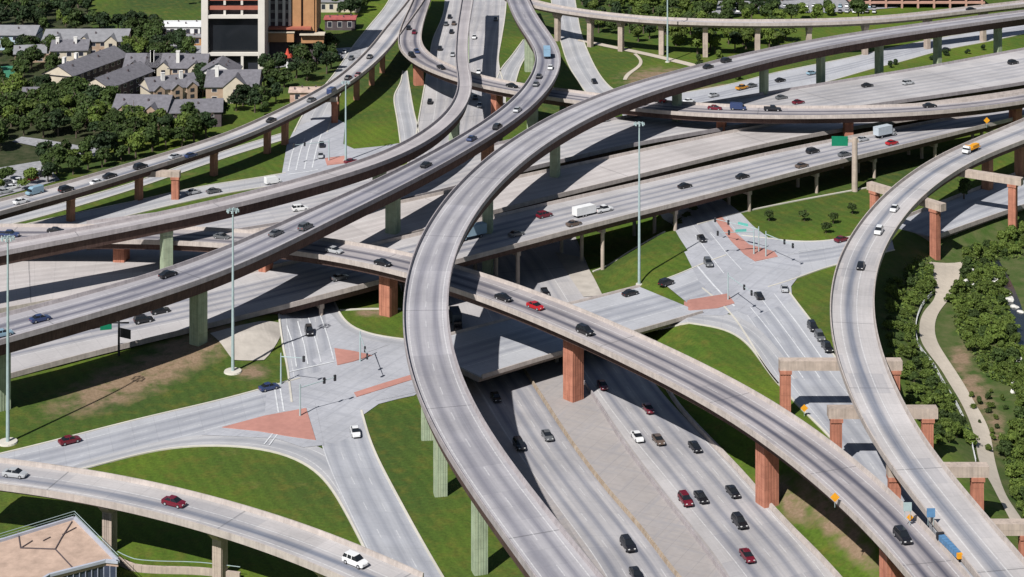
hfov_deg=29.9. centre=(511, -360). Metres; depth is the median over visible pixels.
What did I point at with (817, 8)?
oak tree
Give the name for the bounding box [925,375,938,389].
green shrub
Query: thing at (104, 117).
oak tree
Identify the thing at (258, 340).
slope paving
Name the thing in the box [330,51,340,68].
oak tree
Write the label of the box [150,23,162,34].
oak tree
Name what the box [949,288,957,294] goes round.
green shrub
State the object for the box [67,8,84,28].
oak tree
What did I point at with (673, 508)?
median barrier
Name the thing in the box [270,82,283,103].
oak tree
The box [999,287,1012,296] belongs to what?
green shrub
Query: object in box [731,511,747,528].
suv car
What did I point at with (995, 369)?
green shrub
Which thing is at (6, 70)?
court surface
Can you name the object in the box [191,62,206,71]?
oak tree
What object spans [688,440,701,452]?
sedan car
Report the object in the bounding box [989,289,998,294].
green shrub
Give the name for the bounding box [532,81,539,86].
sedan car
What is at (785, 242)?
traffic signal
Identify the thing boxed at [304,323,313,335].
pickup truck
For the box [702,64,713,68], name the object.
sedan car
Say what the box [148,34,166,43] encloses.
oak tree
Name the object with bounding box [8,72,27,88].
oak tree
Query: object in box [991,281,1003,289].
green shrub
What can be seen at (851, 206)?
young tree
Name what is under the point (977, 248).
green shrub
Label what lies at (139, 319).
suv car
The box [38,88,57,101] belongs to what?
oak tree
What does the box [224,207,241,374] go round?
lamp mast
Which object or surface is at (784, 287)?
sedan car
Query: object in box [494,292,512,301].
sedan car
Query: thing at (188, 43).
oak tree
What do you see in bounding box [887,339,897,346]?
green shrub
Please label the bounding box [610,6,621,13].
oak tree
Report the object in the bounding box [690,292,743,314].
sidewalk
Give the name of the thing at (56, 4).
oak tree
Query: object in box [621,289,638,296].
sedan car
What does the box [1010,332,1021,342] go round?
green shrub
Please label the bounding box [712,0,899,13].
parking lot
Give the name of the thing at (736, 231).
traffic signal
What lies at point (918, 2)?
parking structure
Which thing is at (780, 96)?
sedan car
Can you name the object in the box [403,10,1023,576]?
ramp bridge
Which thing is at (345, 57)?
kerb
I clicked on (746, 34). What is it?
oak tree
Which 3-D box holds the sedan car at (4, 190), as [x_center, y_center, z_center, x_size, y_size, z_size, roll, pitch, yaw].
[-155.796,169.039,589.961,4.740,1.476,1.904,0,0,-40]
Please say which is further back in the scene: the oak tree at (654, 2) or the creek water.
the oak tree at (654, 2)
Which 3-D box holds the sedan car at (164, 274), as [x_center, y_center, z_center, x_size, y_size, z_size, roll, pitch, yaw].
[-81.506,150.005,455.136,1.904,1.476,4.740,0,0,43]
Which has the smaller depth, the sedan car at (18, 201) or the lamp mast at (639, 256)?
the lamp mast at (639, 256)
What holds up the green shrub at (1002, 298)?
on the ground
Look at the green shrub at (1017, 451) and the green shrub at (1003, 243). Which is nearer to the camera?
the green shrub at (1017, 451)
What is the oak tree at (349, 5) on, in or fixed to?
on the ground
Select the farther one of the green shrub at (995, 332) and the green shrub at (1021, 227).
the green shrub at (1021, 227)
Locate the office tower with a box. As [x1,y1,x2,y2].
[201,0,268,68]
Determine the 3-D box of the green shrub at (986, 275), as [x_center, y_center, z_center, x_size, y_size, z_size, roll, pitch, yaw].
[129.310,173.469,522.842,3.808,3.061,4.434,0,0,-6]
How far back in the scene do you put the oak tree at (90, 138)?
630.07 m
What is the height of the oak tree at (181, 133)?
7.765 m
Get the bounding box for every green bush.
[716,49,722,56]
[942,49,949,54]
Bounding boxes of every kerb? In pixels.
[0,377,299,453]
[11,140,280,223]
[26,172,285,223]
[45,133,280,207]
[83,445,364,546]
[126,186,265,215]
[278,313,292,401]
[294,0,388,131]
[333,301,403,338]
[340,308,400,310]
[360,410,443,576]
[393,71,402,141]
[406,71,418,131]
[407,0,445,162]
[497,39,523,77]
[498,2,506,141]
[515,59,523,81]
[551,0,585,90]
[575,0,612,88]
[592,231,664,271]
[655,322,778,384]
[667,254,725,277]
[684,32,971,92]
[697,187,866,224]
[702,287,829,437]
[742,235,849,241]
[768,249,894,286]
[788,289,835,356]
[826,33,1023,81]
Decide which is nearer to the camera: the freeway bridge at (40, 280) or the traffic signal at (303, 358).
the traffic signal at (303, 358)
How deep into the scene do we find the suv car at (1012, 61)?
731.49 m
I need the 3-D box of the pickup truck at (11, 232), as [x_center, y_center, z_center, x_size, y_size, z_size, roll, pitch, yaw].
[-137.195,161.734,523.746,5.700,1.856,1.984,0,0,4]
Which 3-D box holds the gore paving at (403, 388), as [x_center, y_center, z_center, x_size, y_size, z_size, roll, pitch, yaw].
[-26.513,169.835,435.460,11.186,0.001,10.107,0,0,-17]
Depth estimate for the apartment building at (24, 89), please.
704.38 m
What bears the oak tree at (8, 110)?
on the ground
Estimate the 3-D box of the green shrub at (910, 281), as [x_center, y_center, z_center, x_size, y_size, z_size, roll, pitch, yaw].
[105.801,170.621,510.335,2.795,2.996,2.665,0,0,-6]
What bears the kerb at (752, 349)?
on the ground
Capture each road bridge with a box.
[451,284,702,381]
[899,172,1023,241]
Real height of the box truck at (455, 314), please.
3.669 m
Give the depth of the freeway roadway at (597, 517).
402.23 m
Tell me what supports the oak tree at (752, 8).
on the ground
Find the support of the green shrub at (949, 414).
on the ground
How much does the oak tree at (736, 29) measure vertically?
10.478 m
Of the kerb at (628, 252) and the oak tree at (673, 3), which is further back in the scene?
the oak tree at (673, 3)
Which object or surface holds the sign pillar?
on the ground
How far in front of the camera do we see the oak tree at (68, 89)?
691.39 m
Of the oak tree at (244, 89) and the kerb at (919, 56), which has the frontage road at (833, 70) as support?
the kerb at (919, 56)
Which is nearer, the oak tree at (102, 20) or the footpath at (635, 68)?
the footpath at (635, 68)
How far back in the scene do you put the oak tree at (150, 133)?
637.06 m
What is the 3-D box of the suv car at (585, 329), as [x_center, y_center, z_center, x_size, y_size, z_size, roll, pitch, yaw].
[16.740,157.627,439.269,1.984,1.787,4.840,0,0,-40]
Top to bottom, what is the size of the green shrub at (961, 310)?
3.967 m
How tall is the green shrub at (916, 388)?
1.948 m
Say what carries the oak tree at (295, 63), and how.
on the ground
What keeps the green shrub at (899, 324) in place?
on the ground
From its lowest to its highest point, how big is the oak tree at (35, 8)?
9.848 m
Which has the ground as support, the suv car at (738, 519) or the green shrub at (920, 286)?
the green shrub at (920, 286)
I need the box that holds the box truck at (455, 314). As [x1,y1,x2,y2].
[449,306,461,330]
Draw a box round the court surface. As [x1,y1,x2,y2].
[1,66,14,77]
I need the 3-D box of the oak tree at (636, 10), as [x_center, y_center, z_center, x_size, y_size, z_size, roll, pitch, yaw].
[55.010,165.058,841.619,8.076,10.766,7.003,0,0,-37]
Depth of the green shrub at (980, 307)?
496.59 m
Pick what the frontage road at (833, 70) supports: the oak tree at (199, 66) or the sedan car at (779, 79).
the sedan car at (779, 79)
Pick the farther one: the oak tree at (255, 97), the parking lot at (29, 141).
the oak tree at (255, 97)
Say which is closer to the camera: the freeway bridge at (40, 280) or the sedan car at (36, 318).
the sedan car at (36, 318)
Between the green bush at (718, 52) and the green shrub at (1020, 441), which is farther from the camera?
the green bush at (718, 52)
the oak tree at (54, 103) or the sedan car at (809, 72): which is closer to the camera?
the oak tree at (54, 103)
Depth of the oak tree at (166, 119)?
651.91 m
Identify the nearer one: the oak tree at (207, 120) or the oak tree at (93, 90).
the oak tree at (207, 120)
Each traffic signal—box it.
[280,353,304,383]
[293,139,329,159]
[299,374,335,415]
[359,331,367,360]
[714,217,758,251]
[717,229,754,253]
[727,272,752,299]
[765,231,793,255]
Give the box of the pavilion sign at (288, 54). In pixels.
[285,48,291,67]
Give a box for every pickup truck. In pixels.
[0,229,19,237]
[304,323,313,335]
[596,204,612,212]
[735,84,747,89]
[764,105,780,111]
[820,340,833,352]
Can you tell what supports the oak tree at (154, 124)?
on the ground
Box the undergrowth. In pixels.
[895,237,1023,478]
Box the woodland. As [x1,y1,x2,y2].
[0,0,835,185]
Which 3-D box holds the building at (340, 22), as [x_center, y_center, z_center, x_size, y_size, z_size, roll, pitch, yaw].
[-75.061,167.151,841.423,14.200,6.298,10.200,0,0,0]
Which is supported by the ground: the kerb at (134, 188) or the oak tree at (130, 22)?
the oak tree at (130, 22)
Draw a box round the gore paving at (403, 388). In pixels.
[367,380,414,399]
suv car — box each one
[58,184,73,192]
[133,162,147,169]
[133,314,153,323]
[150,307,170,314]
[291,204,308,211]
[297,221,312,230]
[342,549,368,568]
[408,51,414,57]
[492,123,502,129]
[512,435,525,450]
[536,210,552,218]
[575,323,594,335]
[619,534,635,551]
[658,277,673,286]
[677,490,692,505]
[703,256,712,266]
[720,57,731,62]
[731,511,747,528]
[805,147,819,153]
[807,319,817,331]
[814,329,825,340]
[874,224,883,234]
[893,524,912,543]
[902,79,914,84]
[1007,59,1018,64]
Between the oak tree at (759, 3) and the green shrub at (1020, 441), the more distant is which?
the oak tree at (759, 3)
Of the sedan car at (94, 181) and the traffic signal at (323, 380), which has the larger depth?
the sedan car at (94, 181)
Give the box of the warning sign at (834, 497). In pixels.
[830,493,839,501]
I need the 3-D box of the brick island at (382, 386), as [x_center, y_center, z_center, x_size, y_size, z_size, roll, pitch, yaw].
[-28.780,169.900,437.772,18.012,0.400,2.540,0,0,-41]
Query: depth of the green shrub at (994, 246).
545.16 m
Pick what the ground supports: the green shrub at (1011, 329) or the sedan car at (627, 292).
the green shrub at (1011, 329)
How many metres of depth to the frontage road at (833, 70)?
762.13 m
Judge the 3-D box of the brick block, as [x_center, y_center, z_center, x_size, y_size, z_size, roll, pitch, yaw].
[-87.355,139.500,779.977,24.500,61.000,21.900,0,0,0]
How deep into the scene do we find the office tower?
760.31 m
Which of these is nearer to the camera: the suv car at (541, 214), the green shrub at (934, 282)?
the green shrub at (934, 282)
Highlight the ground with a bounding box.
[0,0,1023,576]
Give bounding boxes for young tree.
[764,210,773,217]
[798,210,809,220]
[821,221,831,228]
[828,213,838,223]
[847,203,856,213]
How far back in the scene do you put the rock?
507.62 m
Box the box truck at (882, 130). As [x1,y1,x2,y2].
[873,124,896,137]
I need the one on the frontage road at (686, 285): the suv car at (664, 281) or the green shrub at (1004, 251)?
the suv car at (664, 281)
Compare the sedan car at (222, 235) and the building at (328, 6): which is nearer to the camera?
the sedan car at (222, 235)
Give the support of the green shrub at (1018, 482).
on the ground
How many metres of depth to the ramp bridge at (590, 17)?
791.48 m
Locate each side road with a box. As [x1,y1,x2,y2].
[0,134,280,223]
[31,174,279,223]
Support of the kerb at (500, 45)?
on the ground
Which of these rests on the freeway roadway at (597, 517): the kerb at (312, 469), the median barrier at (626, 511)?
the median barrier at (626, 511)
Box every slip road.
[74,435,366,547]
[324,302,403,344]
[395,71,417,141]
[498,40,523,81]
[552,0,610,92]
[672,314,797,382]
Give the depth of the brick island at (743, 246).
536.76 m
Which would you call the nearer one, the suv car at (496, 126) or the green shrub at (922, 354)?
the green shrub at (922, 354)
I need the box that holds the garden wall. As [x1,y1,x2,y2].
[117,551,240,576]
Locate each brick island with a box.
[222,408,315,439]
[325,156,344,165]
[334,348,371,364]
[354,375,411,396]
[684,294,733,309]
[716,216,777,260]
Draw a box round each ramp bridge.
[0,0,423,221]
[0,0,473,268]
[0,0,560,411]
[0,223,970,576]
[0,457,423,576]
[398,0,1023,135]
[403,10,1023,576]
[505,0,1023,56]
[778,118,1023,576]
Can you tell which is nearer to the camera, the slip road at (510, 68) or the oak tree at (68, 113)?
the oak tree at (68, 113)
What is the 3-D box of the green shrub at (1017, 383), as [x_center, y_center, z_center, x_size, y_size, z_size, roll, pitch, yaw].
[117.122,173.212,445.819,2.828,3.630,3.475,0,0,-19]
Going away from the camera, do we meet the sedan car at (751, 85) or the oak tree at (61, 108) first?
the oak tree at (61, 108)
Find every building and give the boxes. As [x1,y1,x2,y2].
[0,24,43,49]
[0,511,119,576]
[13,44,46,62]
[22,86,38,91]
[41,28,131,55]
[41,45,125,82]
[49,36,91,61]
[89,61,154,98]
[112,94,175,129]
[123,50,161,76]
[138,70,198,98]
[145,50,186,76]
[161,20,200,35]
[167,51,212,74]
[168,98,223,126]
[186,32,200,44]
[200,56,242,91]
[204,65,263,101]
[288,85,320,102]
[321,0,360,11]
[323,14,357,29]
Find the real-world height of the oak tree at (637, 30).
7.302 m
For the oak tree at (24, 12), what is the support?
on the ground
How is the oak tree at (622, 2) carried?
on the ground
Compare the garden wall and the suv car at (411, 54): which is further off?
the suv car at (411, 54)
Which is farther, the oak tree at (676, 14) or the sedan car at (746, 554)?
the oak tree at (676, 14)
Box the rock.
[1006,296,1014,301]
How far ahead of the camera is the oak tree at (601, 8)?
847.98 m
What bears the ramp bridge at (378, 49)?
on the ground
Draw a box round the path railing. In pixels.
[916,292,975,461]
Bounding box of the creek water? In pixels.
[987,258,1023,344]
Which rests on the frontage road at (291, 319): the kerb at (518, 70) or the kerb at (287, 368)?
the kerb at (287, 368)
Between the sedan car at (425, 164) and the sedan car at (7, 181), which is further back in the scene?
the sedan car at (7, 181)
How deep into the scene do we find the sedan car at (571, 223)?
532.30 m
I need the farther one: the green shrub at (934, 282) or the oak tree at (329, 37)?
the oak tree at (329, 37)
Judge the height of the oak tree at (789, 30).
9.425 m
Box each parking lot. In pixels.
[0,161,59,196]
[13,137,95,155]
[166,44,200,53]
[279,47,359,67]
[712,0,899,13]
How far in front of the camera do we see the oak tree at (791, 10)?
853.74 m
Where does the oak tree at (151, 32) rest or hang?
on the ground
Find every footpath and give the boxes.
[578,38,694,65]
[623,53,641,79]
[919,262,1020,518]
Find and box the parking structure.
[848,0,984,7]
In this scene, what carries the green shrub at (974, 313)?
on the ground
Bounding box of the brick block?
[268,0,325,62]
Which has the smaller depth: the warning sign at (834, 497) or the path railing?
the warning sign at (834, 497)
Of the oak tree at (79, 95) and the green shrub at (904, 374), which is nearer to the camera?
the green shrub at (904, 374)
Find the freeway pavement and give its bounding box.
[399,237,824,576]
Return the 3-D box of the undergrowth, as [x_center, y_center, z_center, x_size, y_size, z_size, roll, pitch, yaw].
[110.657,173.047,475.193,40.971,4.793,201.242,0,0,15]
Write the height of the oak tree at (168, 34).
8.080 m
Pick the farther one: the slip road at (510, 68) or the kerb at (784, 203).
the slip road at (510, 68)
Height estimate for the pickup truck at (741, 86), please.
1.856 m
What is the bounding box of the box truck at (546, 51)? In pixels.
[543,45,550,57]
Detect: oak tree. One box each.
[0,5,14,24]
[0,68,5,77]
[0,77,21,92]
[0,92,18,110]
[0,118,8,132]
[0,122,8,150]
[1,105,17,126]
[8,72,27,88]
[9,1,21,24]
[12,55,30,64]
[12,90,22,112]
[14,92,32,115]
[15,5,32,24]
[15,34,26,44]
[17,59,29,77]
[17,98,40,125]
[19,115,30,135]
[22,35,35,44]
[23,46,41,68]
[26,89,38,99]
[28,0,40,6]
[28,107,46,131]
[31,3,46,24]
[32,10,46,22]
[32,75,45,86]
[34,103,48,113]
[34,114,52,137]
[35,2,47,14]
[35,140,52,156]
[36,82,55,94]
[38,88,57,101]
[39,0,53,10]
[40,153,47,164]
[41,34,56,51]
[41,158,60,177]
[41,162,57,181]
[43,73,51,82]
[44,52,61,67]
[44,107,64,131]
[44,143,67,173]
[45,98,67,112]
[46,109,70,136]
[51,0,65,9]
[55,78,72,91]
[58,94,75,108]
[59,2,71,26]
[59,83,80,96]
[60,139,71,149]
[64,107,76,126]
[64,155,83,174]
[65,76,79,81]
[66,0,75,7]
[66,149,80,158]
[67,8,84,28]
[70,91,91,106]
[70,112,85,132]
[70,117,83,137]
[72,79,90,94]
[72,102,96,128]
[75,96,85,107]
[78,139,91,162]
[81,84,103,99]
[81,97,95,122]
[81,151,92,169]
[82,0,92,12]
[84,135,94,148]
[87,106,104,131]
[89,131,118,162]
[92,101,107,115]
[94,11,110,28]
[94,147,111,166]
[98,85,120,105]
[98,120,110,132]
[102,113,107,120]
[107,110,125,142]
[107,122,123,140]
[108,107,116,112]
[109,13,123,27]
[113,144,127,160]
[118,43,134,52]
[118,126,135,153]
[120,35,138,45]
[121,105,140,121]
[122,10,139,26]
[122,17,143,30]
[122,100,146,113]
[122,116,146,130]
[125,107,149,125]
[126,131,144,157]
[128,27,143,34]
[132,36,148,46]
[135,18,147,30]
[137,126,146,148]
[138,11,147,19]
[140,28,161,39]
[143,23,153,44]
[143,125,159,151]
[145,111,157,126]
[147,44,165,52]
[147,121,158,144]
[148,14,163,21]
[148,16,164,31]
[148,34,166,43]
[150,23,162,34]
[152,40,174,52]
[155,108,167,125]
[156,113,176,128]
[159,125,171,148]
[164,31,172,40]
[167,28,185,44]
[171,126,192,146]
[173,111,190,140]
[175,37,182,48]
[180,102,199,115]
[181,36,196,53]
[185,114,201,142]
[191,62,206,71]
[195,70,202,92]
[195,73,205,96]
[196,111,217,138]
[227,93,244,110]
[231,84,251,105]
[245,88,262,112]
[254,86,268,103]
[257,53,272,67]
[262,68,272,85]
[263,59,275,71]
[270,68,279,81]
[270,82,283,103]
[272,52,286,68]
[276,70,293,87]
[287,56,306,77]
[288,42,310,53]
[292,49,313,61]
[293,44,311,55]
[296,61,317,80]
[311,41,325,63]
[319,50,331,73]
[324,32,339,46]
[325,42,337,52]
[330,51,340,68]
[343,0,355,13]
[587,0,599,8]
[595,10,605,32]
[596,6,605,24]
[604,0,613,6]
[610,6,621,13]
[614,0,625,7]
[629,0,639,5]
[629,5,643,14]
[632,25,642,41]
[639,13,648,33]
[644,25,656,38]
[645,0,659,12]
[654,5,666,16]
[663,0,681,8]
[663,7,682,14]
[669,26,686,45]
[671,12,680,17]
[679,0,693,11]
[679,14,695,34]
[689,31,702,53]
[692,27,702,32]
[693,10,708,17]
[701,2,713,15]
[702,29,715,50]
[705,0,717,10]
[707,12,722,30]
[708,34,720,53]
[719,0,736,8]
[719,7,732,18]
[722,28,732,44]
[729,31,742,50]
[732,28,753,44]
[736,0,748,16]
[740,28,753,48]
[744,3,758,18]
[748,0,763,7]
[752,28,762,38]
[760,3,773,16]
[760,28,779,47]
[765,0,780,13]
[770,33,784,45]
[776,28,796,40]
[782,3,799,18]
[810,3,823,17]
[849,0,867,16]
[957,178,972,198]
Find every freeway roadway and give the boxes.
[409,0,505,161]
[449,238,590,327]
[449,317,675,576]
[584,350,834,576]
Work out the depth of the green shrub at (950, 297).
506.66 m
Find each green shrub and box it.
[881,320,896,329]
[883,283,896,295]
[884,300,898,312]
[885,332,890,339]
[886,352,894,356]
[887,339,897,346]
[892,289,903,300]
[895,320,904,328]
[895,334,902,339]
[897,343,904,350]
[899,309,910,317]
[900,347,913,357]
[900,368,908,378]
[902,296,913,306]
[903,270,911,280]
[903,322,919,332]
[903,363,917,372]
[904,332,912,341]
[904,385,910,393]
[904,394,915,401]
[905,263,914,272]
[905,277,914,286]
[906,290,918,297]
[907,306,915,314]
[908,371,918,380]
[910,297,920,305]
[910,382,925,392]
[912,356,921,365]
[915,283,925,292]
[917,351,928,357]
[919,368,931,378]
[920,293,927,302]
[921,280,933,291]
[921,359,933,371]
[922,391,935,404]
[923,264,934,272]
[924,386,931,392]
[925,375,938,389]
[926,277,937,286]
[932,393,945,403]
[934,429,940,435]
[934,434,943,443]
[936,382,949,393]
[936,424,945,435]
[937,402,946,410]
[938,409,947,418]
[939,417,952,427]
[943,293,956,301]
[943,393,956,400]
[944,401,954,409]
[944,431,955,442]
[947,412,959,417]
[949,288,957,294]
[950,279,966,291]
[951,414,967,425]
[951,421,960,437]
[952,296,965,310]
[954,303,970,317]
[959,264,971,278]
[960,428,971,437]
[961,246,974,258]
[961,255,973,266]
[962,324,973,334]
[963,431,979,444]
[964,316,977,326]
[964,331,972,338]
[965,281,971,287]
[965,298,976,309]
[965,338,975,351]
[966,271,979,283]
[967,293,981,302]
[967,309,980,317]
[973,242,981,258]
[974,302,987,312]
[975,267,982,274]
[975,281,987,293]
[976,336,990,348]
[976,396,982,403]
[978,312,990,325]
[978,325,988,336]
[979,257,987,264]
[979,363,987,368]
[980,272,994,280]
[981,355,988,361]
[982,240,989,247]
[983,249,994,260]
[983,266,993,272]
[984,324,1008,341]
[984,334,993,343]
[984,407,992,412]
[985,279,993,288]
[985,392,990,398]
[985,444,991,450]
[986,402,995,406]
[989,240,998,253]
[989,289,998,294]
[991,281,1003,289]
[991,347,1005,361]
[992,319,1000,325]
[992,366,998,372]
[993,305,1001,314]
[994,266,1007,274]
[995,439,1011,456]
[997,230,1007,239]
[997,272,1008,286]
[997,294,1006,303]
[997,340,1007,351]
[998,433,1008,440]
[999,239,1007,247]
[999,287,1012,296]
[999,360,1018,375]
[1000,320,1020,328]
[1001,248,1007,254]
[1001,314,1010,322]
[1004,373,1021,382]
[1005,225,1017,239]
[1005,323,1016,337]
[1005,341,1020,348]
[1005,346,1019,360]
[1005,462,1021,477]
[1006,417,1023,436]
[1007,244,1022,252]
[1007,355,1016,367]
[1008,432,1018,442]
[1008,478,1023,489]
[1009,485,1020,499]
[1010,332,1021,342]
[1010,445,1023,458]
[1011,379,1022,389]
[1013,406,1023,418]
[1014,386,1023,397]
[1014,399,1021,405]
[1015,437,1023,445]
[1015,460,1023,474]
[1016,362,1023,375]
[1016,500,1023,509]
[1018,221,1023,232]
[1018,241,1023,246]
[1018,391,1023,402]
[1018,486,1023,499]
[1019,344,1023,355]
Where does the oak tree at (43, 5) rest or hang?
on the ground
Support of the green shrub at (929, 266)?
on the ground
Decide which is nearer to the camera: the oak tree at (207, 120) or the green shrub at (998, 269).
the green shrub at (998, 269)
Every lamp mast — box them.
[0,235,17,446]
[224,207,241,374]
[341,81,349,160]
[634,121,644,285]
[665,0,669,62]
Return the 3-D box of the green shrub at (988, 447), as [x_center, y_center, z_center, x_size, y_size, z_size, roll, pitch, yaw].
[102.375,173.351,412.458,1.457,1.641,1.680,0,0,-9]
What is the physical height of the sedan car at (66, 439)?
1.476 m
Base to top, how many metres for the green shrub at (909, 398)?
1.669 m
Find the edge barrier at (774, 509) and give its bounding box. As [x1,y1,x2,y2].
[665,389,841,576]
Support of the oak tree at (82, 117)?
on the ground
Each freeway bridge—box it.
[0,89,1023,312]
[11,108,1023,377]
[87,48,1023,249]
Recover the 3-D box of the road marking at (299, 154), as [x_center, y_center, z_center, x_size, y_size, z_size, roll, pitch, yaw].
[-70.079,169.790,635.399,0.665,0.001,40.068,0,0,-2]
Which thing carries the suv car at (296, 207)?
on the freeway bridge at (983, 74)
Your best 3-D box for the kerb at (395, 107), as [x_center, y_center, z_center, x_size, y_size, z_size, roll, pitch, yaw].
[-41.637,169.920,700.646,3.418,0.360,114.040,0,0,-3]
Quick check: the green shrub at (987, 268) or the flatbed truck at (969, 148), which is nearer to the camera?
the green shrub at (987, 268)
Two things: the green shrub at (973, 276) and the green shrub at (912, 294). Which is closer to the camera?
the green shrub at (912, 294)
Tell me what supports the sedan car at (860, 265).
on the ramp bridge at (921, 472)
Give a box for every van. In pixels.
[25,184,43,195]
[264,175,281,184]
[326,86,336,93]
[730,102,745,110]
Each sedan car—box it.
[0,188,12,194]
[0,328,13,336]
[2,467,27,478]
[4,179,14,184]
[4,184,19,188]
[12,177,22,183]
[12,197,28,204]
[29,313,50,322]
[47,226,64,232]
[58,434,80,445]
[89,178,104,184]
[102,172,116,178]
[158,269,177,278]
[161,495,186,508]
[168,153,181,158]
[184,152,197,157]
[185,188,200,194]
[206,187,221,193]
[213,232,230,239]
[258,382,279,391]
[266,117,276,122]
[268,229,283,236]
[306,97,315,101]
[317,152,323,157]
[325,245,342,253]
[330,273,348,280]
[344,75,351,79]
[344,158,356,163]
[350,425,360,436]
[374,258,391,266]
[420,161,431,167]
[427,98,432,103]
[436,64,445,69]
[466,135,476,141]
[490,391,501,401]
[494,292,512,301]
[506,83,517,87]
[508,230,524,236]
[513,107,521,112]
[526,300,544,310]
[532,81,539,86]
[540,287,549,294]
[541,429,553,440]
[565,219,581,226]
[597,379,607,389]
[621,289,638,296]
[629,566,642,576]
[630,430,643,441]
[642,403,654,413]
[651,433,664,444]
[677,182,691,188]
[683,98,694,101]
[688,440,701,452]
[693,490,708,502]
[697,234,706,241]
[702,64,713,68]
[707,104,721,109]
[708,92,718,96]
[725,485,740,497]
[735,173,749,178]
[739,548,754,562]
[747,83,757,87]
[754,291,763,298]
[774,77,785,81]
[775,94,787,99]
[780,284,788,291]
[792,99,804,104]
[795,162,808,168]
[806,70,815,74]
[834,235,848,242]
[837,151,850,156]
[856,261,864,269]
[857,136,868,141]
[861,82,873,87]
[885,139,898,145]
[889,204,898,211]
[922,102,936,107]
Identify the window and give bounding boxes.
[209,1,257,4]
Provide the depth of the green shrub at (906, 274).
514.45 m
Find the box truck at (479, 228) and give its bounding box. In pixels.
[465,221,486,239]
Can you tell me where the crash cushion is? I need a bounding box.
[936,531,962,558]
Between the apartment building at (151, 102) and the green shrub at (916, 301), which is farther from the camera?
the apartment building at (151, 102)
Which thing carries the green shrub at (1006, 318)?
on the ground
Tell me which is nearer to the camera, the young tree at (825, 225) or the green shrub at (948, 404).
the green shrub at (948, 404)
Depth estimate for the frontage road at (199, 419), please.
412.44 m
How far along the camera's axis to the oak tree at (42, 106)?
669.62 m
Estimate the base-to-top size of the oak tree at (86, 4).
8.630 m
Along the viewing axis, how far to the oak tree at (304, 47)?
764.30 m
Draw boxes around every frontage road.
[0,390,266,468]
[280,306,331,378]
[298,0,406,125]
[322,422,440,576]
[622,25,1023,115]
[661,199,766,249]
[667,269,713,301]
[731,298,929,526]
[741,235,893,275]
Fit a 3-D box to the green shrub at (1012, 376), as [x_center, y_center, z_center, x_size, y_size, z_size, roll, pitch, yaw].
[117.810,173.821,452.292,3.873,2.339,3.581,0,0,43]
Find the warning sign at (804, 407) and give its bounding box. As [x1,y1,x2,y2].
[801,404,807,415]
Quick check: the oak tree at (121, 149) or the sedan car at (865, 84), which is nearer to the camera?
the oak tree at (121, 149)
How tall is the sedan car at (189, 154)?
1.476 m
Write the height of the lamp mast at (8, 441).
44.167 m
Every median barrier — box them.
[522,368,681,576]
[584,379,727,576]
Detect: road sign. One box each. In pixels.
[100,321,130,355]
[903,502,911,518]
[927,508,934,524]
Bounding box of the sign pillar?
[832,136,858,191]
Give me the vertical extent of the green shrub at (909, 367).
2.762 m
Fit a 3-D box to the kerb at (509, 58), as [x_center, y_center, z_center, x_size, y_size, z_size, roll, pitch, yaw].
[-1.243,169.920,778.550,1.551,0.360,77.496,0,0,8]
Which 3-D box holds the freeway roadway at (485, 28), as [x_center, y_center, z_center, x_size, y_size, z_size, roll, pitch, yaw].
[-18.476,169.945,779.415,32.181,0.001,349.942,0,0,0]
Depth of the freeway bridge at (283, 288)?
533.40 m
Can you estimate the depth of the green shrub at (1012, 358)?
460.69 m
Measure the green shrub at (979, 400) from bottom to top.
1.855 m
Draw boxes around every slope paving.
[210,321,279,359]
[555,252,601,296]
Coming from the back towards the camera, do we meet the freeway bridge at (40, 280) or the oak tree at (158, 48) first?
the oak tree at (158, 48)
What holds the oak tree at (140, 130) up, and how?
on the ground
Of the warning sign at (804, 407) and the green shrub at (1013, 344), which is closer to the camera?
the warning sign at (804, 407)
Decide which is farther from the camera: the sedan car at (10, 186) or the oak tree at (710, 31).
the oak tree at (710, 31)
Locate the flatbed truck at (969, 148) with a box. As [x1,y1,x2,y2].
[962,142,979,154]
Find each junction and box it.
[265,114,419,185]
[265,367,415,443]
[313,342,407,383]
[325,310,388,352]
[685,237,800,317]
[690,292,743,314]
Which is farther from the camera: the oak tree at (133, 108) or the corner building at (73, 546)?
the oak tree at (133, 108)
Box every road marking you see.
[274,390,278,411]
[280,388,284,410]
[286,325,296,366]
[288,141,296,170]
[289,361,333,371]
[295,138,304,169]
[297,321,307,363]
[304,135,313,168]
[308,318,321,361]
[312,133,321,167]
[320,315,333,359]
[697,266,734,305]
[710,233,741,269]
[750,247,831,263]
[750,307,803,377]
[762,300,819,377]
[774,294,820,356]
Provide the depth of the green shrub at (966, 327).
481.84 m
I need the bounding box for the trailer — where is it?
[572,203,595,216]

